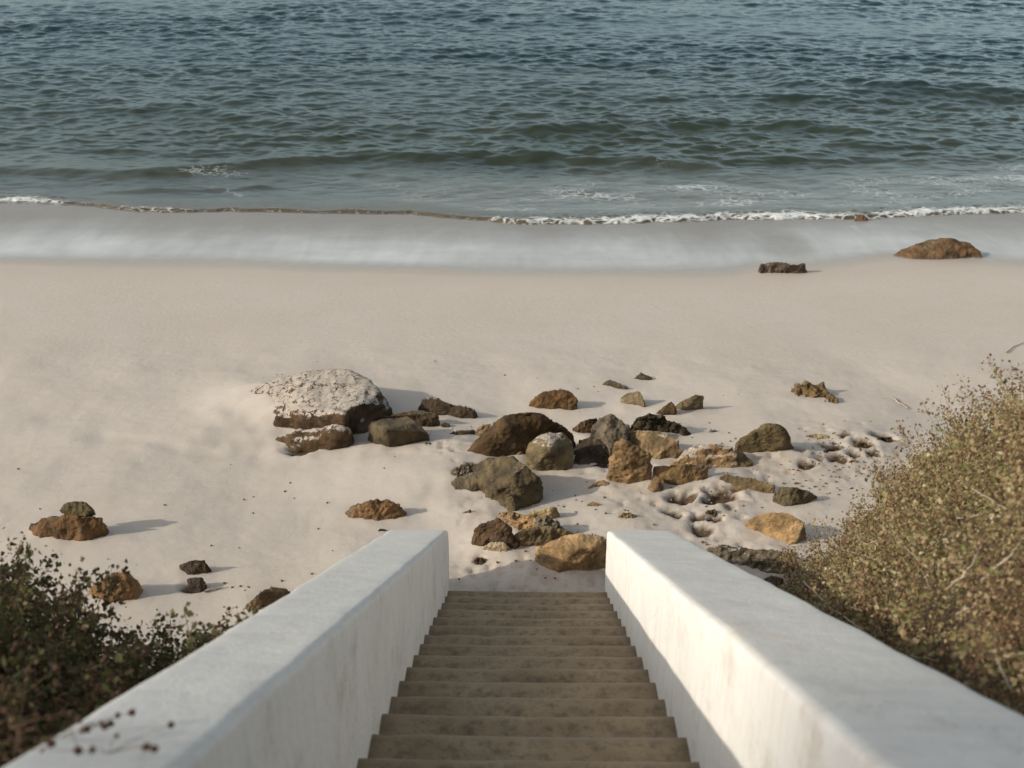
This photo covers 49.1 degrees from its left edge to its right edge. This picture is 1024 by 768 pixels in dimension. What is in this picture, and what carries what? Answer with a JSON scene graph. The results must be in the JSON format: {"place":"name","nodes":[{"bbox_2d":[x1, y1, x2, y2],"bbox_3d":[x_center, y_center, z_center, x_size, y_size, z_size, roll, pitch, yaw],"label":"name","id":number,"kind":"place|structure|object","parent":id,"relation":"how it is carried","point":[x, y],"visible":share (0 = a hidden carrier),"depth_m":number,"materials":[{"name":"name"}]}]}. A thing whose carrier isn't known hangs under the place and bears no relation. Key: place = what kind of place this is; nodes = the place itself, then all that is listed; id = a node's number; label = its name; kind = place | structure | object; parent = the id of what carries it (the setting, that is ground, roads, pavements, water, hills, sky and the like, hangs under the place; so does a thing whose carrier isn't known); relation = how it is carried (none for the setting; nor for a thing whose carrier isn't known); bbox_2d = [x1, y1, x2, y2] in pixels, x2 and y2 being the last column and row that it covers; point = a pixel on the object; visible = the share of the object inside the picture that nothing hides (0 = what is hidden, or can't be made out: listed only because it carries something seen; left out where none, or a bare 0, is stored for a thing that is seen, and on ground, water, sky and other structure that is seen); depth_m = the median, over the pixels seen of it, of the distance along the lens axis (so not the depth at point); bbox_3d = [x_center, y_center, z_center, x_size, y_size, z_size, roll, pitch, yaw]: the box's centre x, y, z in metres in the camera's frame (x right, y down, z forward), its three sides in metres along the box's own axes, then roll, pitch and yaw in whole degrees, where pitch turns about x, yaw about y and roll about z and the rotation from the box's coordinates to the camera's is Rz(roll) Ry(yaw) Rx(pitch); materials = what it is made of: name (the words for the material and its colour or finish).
{"place":"outdoors","nodes":[
{"label":"outdoors","id":0,"kind":"place"},
{"bbox_2d":[0,165,1023,764],"bbox_3d":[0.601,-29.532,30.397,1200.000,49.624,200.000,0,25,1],"label":"beach","id":1,"kind":"structure","parent":0,"point":[130,405],"depth_m":14.66,"materials":[{"name":"beige sand"}]},
{"bbox_2d":[29,514,108,540],"bbox_3d":[-4.277,1.393,10.740,0.820,0.404,0.271,2,25,4],"label":"rock","id":2,"kind":"object","parent":1,"relation":"on","point":[72,527],"visible":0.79,"depth_m":10.64,"materials":[{"name":"brown stone"}]},
{"bbox_2d":[59,501,95,516],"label":"rock","id":3,"kind":"object","parent":2,"relation":"on","point":[82,508],"visible":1,"depth_m":10.60,"materials":[{"name":"grey stone"}]},
{"bbox_2d":[89,572,142,601],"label":"rock","id":4,"kind":"object","parent":1,"relation":"on","point":[133,585],"visible":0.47,"depth_m":9.81,"materials":[{"name":"brown stone"}]},
{"bbox_2d":[0,527,258,767],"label":"dark shrub","id":5,"kind":"object","parent":1,"relation":"on","point":[40,676],"visible":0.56,"depth_m":4.51,"materials":[{"name":"green plant"}]},
{"bbox_2d":[179,560,211,574],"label":"rock","id":6,"kind":"object","parent":1,"relation":"on","point":[194,567],"visible":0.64,"depth_m":10.20,"materials":[{"name":"brown stone"}]},
{"bbox_2d":[187,577,206,593],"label":"rock","id":7,"kind":"object","parent":1,"relation":"on","point":[197,585],"visible":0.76,"depth_m":9.98,"materials":[{"name":"brown stone"}]},
{"bbox_2d":[204,586,223,591],"bbox_3d":[-2.663,1.830,10.009,0.167,0.029,0.027,-10,27,-21],"label":"stick","id":8,"kind":"object","parent":1,"relation":"on","point":[208,589],"visible":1,"depth_m":10.00,"materials":[{"name":"beige wood"}]},
{"bbox_2d":[3,530,448,767],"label":"parapet wall","id":9,"kind":"structure","parent":1,"relation":"on","point":[311,673],"depth_m":3.66,"materials":[{"name":"white paint"}]},
{"bbox_2d":[0,707,174,760],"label":"dried flower sprig","id":10,"kind":"object","parent":9,"relation":"on","point":[77,750],"visible":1,"depth_m":2.33,"materials":[{"name":"brown plant"}]},
{"bbox_2d":[245,586,289,610],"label":"rock","id":11,"kind":"object","parent":1,"relation":"on","point":[267,597],"visible":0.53,"depth_m":9.74,"materials":[{"name":"brown stone"}]},
{"bbox_2d":[249,369,392,452],"bbox_3d":[-2.175,0.271,12.952,1.418,0.617,1.746,-15,29,-30],"label":"rock","id":12,"kind":"object","parent":1,"relation":"on","point":[326,409],"visible":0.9,"depth_m":12.70,"materials":[{"name":"white stone"}]},
{"bbox_2d":[345,499,406,520],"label":"rock","id":13,"kind":"object","parent":1,"relation":"on","point":[377,510],"visible":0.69,"depth_m":11.05,"materials":[{"name":"brown stone"}]},
{"bbox_2d":[368,416,429,446],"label":"rock","id":14,"kind":"object","parent":1,"relation":"on","point":[392,432],"visible":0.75,"depth_m":12.21,"materials":[{"name":"grey stone"}]},
{"bbox_2d":[381,410,439,426],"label":"rock","id":15,"kind":"object","parent":1,"relation":"on","point":[421,418],"visible":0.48,"depth_m":12.75,"materials":[{"name":"brown stone"}]},
{"bbox_2d":[441,422,449,427],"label":"rock","id":16,"kind":"object","parent":1,"relation":"on","point":[445,424],"visible":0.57,"depth_m":12.79,"materials":[{"name":"brown stone"}]},
{"bbox_2d":[418,397,477,418],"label":"rock","id":17,"kind":"object","parent":1,"relation":"on","point":[438,406],"visible":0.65,"depth_m":13.08,"materials":[{"name":"brown stone"}]},
{"bbox_2d":[450,430,474,434],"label":"rock","id":18,"kind":"object","parent":1,"relation":"on","point":[460,432],"visible":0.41,"depth_m":12.52,"materials":[{"name":"grey stone"}]},
{"bbox_2d":[450,462,476,476],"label":"rock","id":19,"kind":"object","parent":1,"relation":"on","point":[463,468],"visible":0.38,"depth_m":11.60,"materials":[{"name":"grey stone"}]},
{"bbox_2d":[17,360,914,612],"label":"pebbles","id":20,"kind":"object","parent":1,"relation":"on","point":[670,487],"visible":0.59,"depth_m":11.67,"materials":[{"name":"brown stone"}]},
{"bbox_2d":[474,557,485,564],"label":"rock","id":21,"kind":"object","parent":1,"relation":"on","point":[479,561],"visible":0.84,"depth_m":10.44,"materials":[{"name":"brown stone"}]},
{"bbox_2d":[475,424,490,435],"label":"rock","id":22,"kind":"object","parent":1,"relation":"on","point":[480,430],"visible":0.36,"depth_m":12.52,"materials":[{"name":"beige stone"}]},
{"bbox_2d":[471,518,519,548],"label":"rock","id":23,"kind":"object","parent":1,"relation":"on","point":[494,530],"visible":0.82,"depth_m":10.49,"materials":[{"name":"brown stone"}]},
{"bbox_2d":[451,455,543,510],"bbox_3d":[-0.129,0.972,11.424,0.935,0.593,0.546,17,30,32],"label":"rock","id":24,"kind":"object","parent":1,"relation":"on","point":[511,483],"visible":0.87,"depth_m":11.20,"materials":[{"name":"grey stone"}]},
{"bbox_2d":[483,541,511,551],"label":"rock","id":25,"kind":"object","parent":1,"relation":"on","point":[499,546],"visible":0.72,"depth_m":10.49,"materials":[{"name":"beige stone"}]},
{"bbox_2d":[0,225,1023,268],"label":"backwash","id":26,"kind":"object","parent":1,"relation":"on","point":[574,253],"visible":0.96,"depth_m":19.77,"materials":[{"name":"white liquid"}]},
{"bbox_2d":[497,510,536,530],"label":"rock","id":27,"kind":"object","parent":1,"relation":"on","point":[518,521],"visible":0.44,"depth_m":10.81,"materials":[{"name":"beige stone"}]},
{"bbox_2d":[467,412,575,456],"bbox_3d":[0.112,0.583,12.153,1.265,0.733,0.464,-4,25,-9],"label":"rock","id":28,"kind":"object","parent":1,"relation":"on","point":[509,435],"visible":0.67,"depth_m":11.95,"materials":[{"name":"brown stone"}]},
{"bbox_2d":[514,526,572,545],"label":"rock","id":29,"kind":"object","parent":1,"relation":"on","point":[537,536],"visible":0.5,"depth_m":10.52,"materials":[{"name":"brown stone"}]},
{"bbox_2d":[529,507,559,518],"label":"rock","id":30,"kind":"object","parent":1,"relation":"on","point":[552,512],"visible":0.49,"depth_m":10.95,"materials":[{"name":"beige stone"}]},
{"bbox_2d":[534,515,564,529],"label":"rock","id":31,"kind":"object","parent":1,"relation":"on","point":[545,520],"visible":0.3,"depth_m":10.67,"materials":[{"name":"grey stone"}]},
{"bbox_2d":[526,432,573,470],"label":"rock","id":32,"kind":"object","parent":1,"relation":"on","point":[548,451],"visible":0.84,"depth_m":11.81,"materials":[{"name":"grey stone"}]},
{"bbox_2d":[529,389,577,409],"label":"rock","id":33,"kind":"object","parent":1,"relation":"on","point":[561,399],"visible":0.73,"depth_m":13.25,"materials":[{"name":"brown stone"}]},
{"bbox_2d":[535,533,606,571],"bbox_3d":[0.553,1.568,10.270,0.691,0.510,0.383,0,25,1],"label":"rock","id":34,"kind":"object","parent":1,"relation":"on","point":[582,551],"visible":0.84,"depth_m":10.13,"materials":[{"name":"brown stone"}]},
{"bbox_2d":[572,418,597,432],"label":"rock","id":35,"kind":"object","parent":1,"relation":"on","point":[584,426],"visible":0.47,"depth_m":12.71,"materials":[{"name":"brown stone"}]},
{"bbox_2d":[573,436,608,464],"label":"rock","id":36,"kind":"object","parent":1,"relation":"on","point":[587,451],"visible":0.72,"depth_m":12.09,"materials":[{"name":"grey stone"}]},
{"bbox_2d":[587,502,598,505],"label":"rock","id":37,"kind":"object","parent":1,"relation":"on","point":[593,504],"visible":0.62,"depth_m":11.15,"materials":[{"name":"beige stone"}]},
{"bbox_2d":[588,480,608,488],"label":"rock","id":38,"kind":"object","parent":1,"relation":"on","point":[600,483],"visible":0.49,"depth_m":11.56,"materials":[{"name":"beige stone"}]},
{"bbox_2d":[590,464,607,467],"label":"rock","id":39,"kind":"object","parent":1,"relation":"on","point":[602,465],"visible":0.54,"depth_m":11.97,"materials":[{"name":"black stone"}]},
{"bbox_2d":[590,414,629,456],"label":"rock","id":40,"kind":"object","parent":1,"relation":"on","point":[608,431],"visible":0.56,"depth_m":12.19,"materials":[{"name":"grey stone"}]},
{"bbox_2d":[602,380,628,389],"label":"rock","id":41,"kind":"object","parent":1,"relation":"on","point":[615,384],"visible":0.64,"depth_m":13.84,"materials":[{"name":"brown stone"}]},
{"bbox_2d":[617,512,636,518],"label":"rock","id":42,"kind":"object","parent":1,"relation":"on","point":[626,515],"visible":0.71,"depth_m":10.93,"materials":[{"name":"beige stone"}]},
{"bbox_2d":[606,438,652,483],"bbox_3d":[1.214,0.820,11.550,0.476,0.770,0.423,0,25,1],"label":"rock","id":43,"kind":"object","parent":1,"relation":"on","point":[629,462],"visible":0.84,"depth_m":11.42,"materials":[{"name":"brown stone"}]},
{"bbox_2d":[620,391,645,406],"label":"rock","id":44,"kind":"object","parent":1,"relation":"on","point":[634,398],"visible":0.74,"depth_m":13.34,"materials":[{"name":"beige stone"}]},
{"bbox_2d":[634,372,651,379],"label":"rock","id":45,"kind":"object","parent":1,"relation":"on","point":[641,376],"visible":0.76,"depth_m":14.08,"materials":[{"name":"brown stone"}]},
{"bbox_2d":[628,430,681,459],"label":"rock","id":46,"kind":"object","parent":1,"relation":"on","point":[659,445],"visible":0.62,"depth_m":12.13,"materials":[{"name":"beige stone"}]},
{"bbox_2d":[647,475,662,492],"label":"rock","id":47,"kind":"object","parent":1,"relation":"on","point":[655,485],"visible":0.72,"depth_m":11.43,"materials":[{"name":"beige stone"}]},
{"bbox_2d":[629,413,690,435],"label":"rock","id":48,"kind":"object","parent":1,"relation":"on","point":[654,422],"visible":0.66,"depth_m":12.63,"materials":[{"name":"black stone"}]},
{"bbox_2d":[656,401,676,414],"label":"rock","id":49,"kind":"object","parent":1,"relation":"on","point":[669,408],"visible":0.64,"depth_m":13.07,"materials":[{"name":"brown stone"}]},
{"bbox_2d":[653,463,708,484],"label":"rock","id":50,"kind":"object","parent":1,"relation":"on","point":[680,474],"visible":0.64,"depth_m":11.52,"materials":[{"name":"brown stone"}]},
{"bbox_2d":[675,394,703,409],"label":"rock","id":51,"kind":"object","parent":1,"relation":"on","point":[695,402],"visible":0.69,"depth_m":13.14,"materials":[{"name":"brown stone"}]},
{"bbox_2d":[669,444,738,468],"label":"rock","id":52,"kind":"object","parent":1,"relation":"on","point":[716,456],"visible":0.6,"depth_m":11.82,"materials":[{"name":"beige stone"}]},
{"bbox_2d":[705,509,716,516],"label":"rock","id":53,"kind":"object","parent":1,"relation":"on","point":[713,512],"visible":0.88,"depth_m":11.09,"materials":[{"name":"brown stone"}]},
{"bbox_2d":[735,451,752,466],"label":"rock","id":54,"kind":"object","parent":1,"relation":"on","point":[743,460],"visible":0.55,"depth_m":11.88,"materials":[{"name":"brown stone"}]},
{"bbox_2d":[720,474,774,493],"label":"rock","id":55,"kind":"object","parent":1,"relation":"on","point":[737,483],"visible":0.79,"depth_m":11.45,"materials":[{"name":"beige stone"}]},
{"bbox_2d":[706,544,798,573],"bbox_3d":[2.206,1.646,10.392,0.891,0.324,0.283,7,26,16],"label":"rock","id":56,"kind":"object","parent":1,"relation":"on","point":[761,559],"visible":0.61,"depth_m":10.31,"materials":[{"name":"grey stone"}]},
{"bbox_2d":[734,423,793,452],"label":"rock","id":57,"kind":"object","parent":1,"relation":"on","point":[769,437],"visible":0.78,"depth_m":12.02,"materials":[{"name":"brown stone"}]},
{"bbox_2d":[763,575,784,587],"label":"rock","id":58,"kind":"object","parent":1,"relation":"on","point":[772,579],"visible":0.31,"depth_m":10.01,"materials":[{"name":"stone"}]},
{"bbox_2d":[744,512,806,544],"bbox_3d":[2.552,1.374,10.817,0.582,0.402,0.260,21,32,38],"label":"rock","id":59,"kind":"object","parent":1,"relation":"on","point":[788,529],"visible":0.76,"depth_m":10.70,"materials":[{"name":"beige stone"}]},
{"bbox_2d":[758,262,806,272],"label":"rock","id":60,"kind":"object","parent":1,"relation":"on","point":[776,267],"visible":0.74,"depth_m":18.40,"materials":[{"name":"brown stone"}]},
{"bbox_2d":[772,487,816,505],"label":"rock","id":61,"kind":"object","parent":1,"relation":"on","point":[787,496],"visible":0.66,"depth_m":11.27,"materials":[{"name":"grey stone"}]},
{"bbox_2d":[605,530,1023,767],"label":"parapet wall","id":62,"kind":"structure","parent":1,"relation":"on","point":[746,669],"depth_m":3.61,"materials":[{"name":"white paint"}]},
{"bbox_2d":[791,381,837,403],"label":"rock","id":63,"kind":"object","parent":1,"relation":"on","point":[807,389],"visible":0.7,"depth_m":13.56,"materials":[{"name":"brown stone"}]},
{"bbox_2d":[805,434,829,438],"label":"rock","id":64,"kind":"object","parent":1,"relation":"on","point":[821,436],"visible":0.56,"depth_m":12.46,"materials":[{"name":"beige stone"}]},
{"bbox_2d":[823,447,838,452],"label":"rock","id":65,"kind":"object","parent":1,"relation":"on","point":[835,449],"visible":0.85,"depth_m":12.16,"materials":[{"name":"brown stone"}]},
{"bbox_2d":[854,214,868,221],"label":"rock","id":66,"kind":"object","parent":1,"relation":"on","point":[862,218],"visible":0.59,"depth_m":21.65,"materials":[{"name":"brown stone"}]},
{"bbox_2d":[854,442,870,447],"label":"rock","id":67,"kind":"object","parent":1,"relation":"on","point":[861,445],"visible":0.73,"depth_m":12.26,"materials":[{"name":"brown stone"}]},
{"bbox_2d":[877,437,892,442],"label":"rock","id":68,"kind":"object","parent":1,"relation":"on","point":[884,439],"visible":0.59,"depth_m":12.44,"materials":[{"name":"black stone"}]},
{"bbox_2d":[772,353,1023,714],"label":"dry shrub","id":69,"kind":"object","parent":1,"relation":"on","point":[976,464],"visible":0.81,"depth_m":5.49,"materials":[{"name":"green plant"}]},
{"bbox_2d":[892,397,907,407],"bbox_3d":[4.668,0.225,13.479,0.034,0.035,0.291,-8,26,-17],"label":"stick","id":70,"kind":"object","parent":1,"relation":"on","point":[896,400],"visible":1,"depth_m":13.49,"materials":[{"name":"beige wood"}]},
{"bbox_2d":[893,238,981,259],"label":"rock","id":71,"kind":"object","parent":1,"relation":"on","point":[942,248],"visible":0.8,"depth_m":19.25,"materials":[{"name":"brown stone"}]},
{"bbox_2d":[0,0,1023,225],"bbox_3d":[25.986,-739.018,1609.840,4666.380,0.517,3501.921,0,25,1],"label":"sea","id":72,"kind":"structure","parent":0,"point":[113,88],"depth_m":33.93,"materials":[{"name":"liquid"}]},
{"bbox_2d":[357,591,699,767],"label":"staircase","id":73,"kind":"structure","parent":0,"point":[498,679],"depth_m":5.93,"materials":[{"name":"concrete"}]}
]}

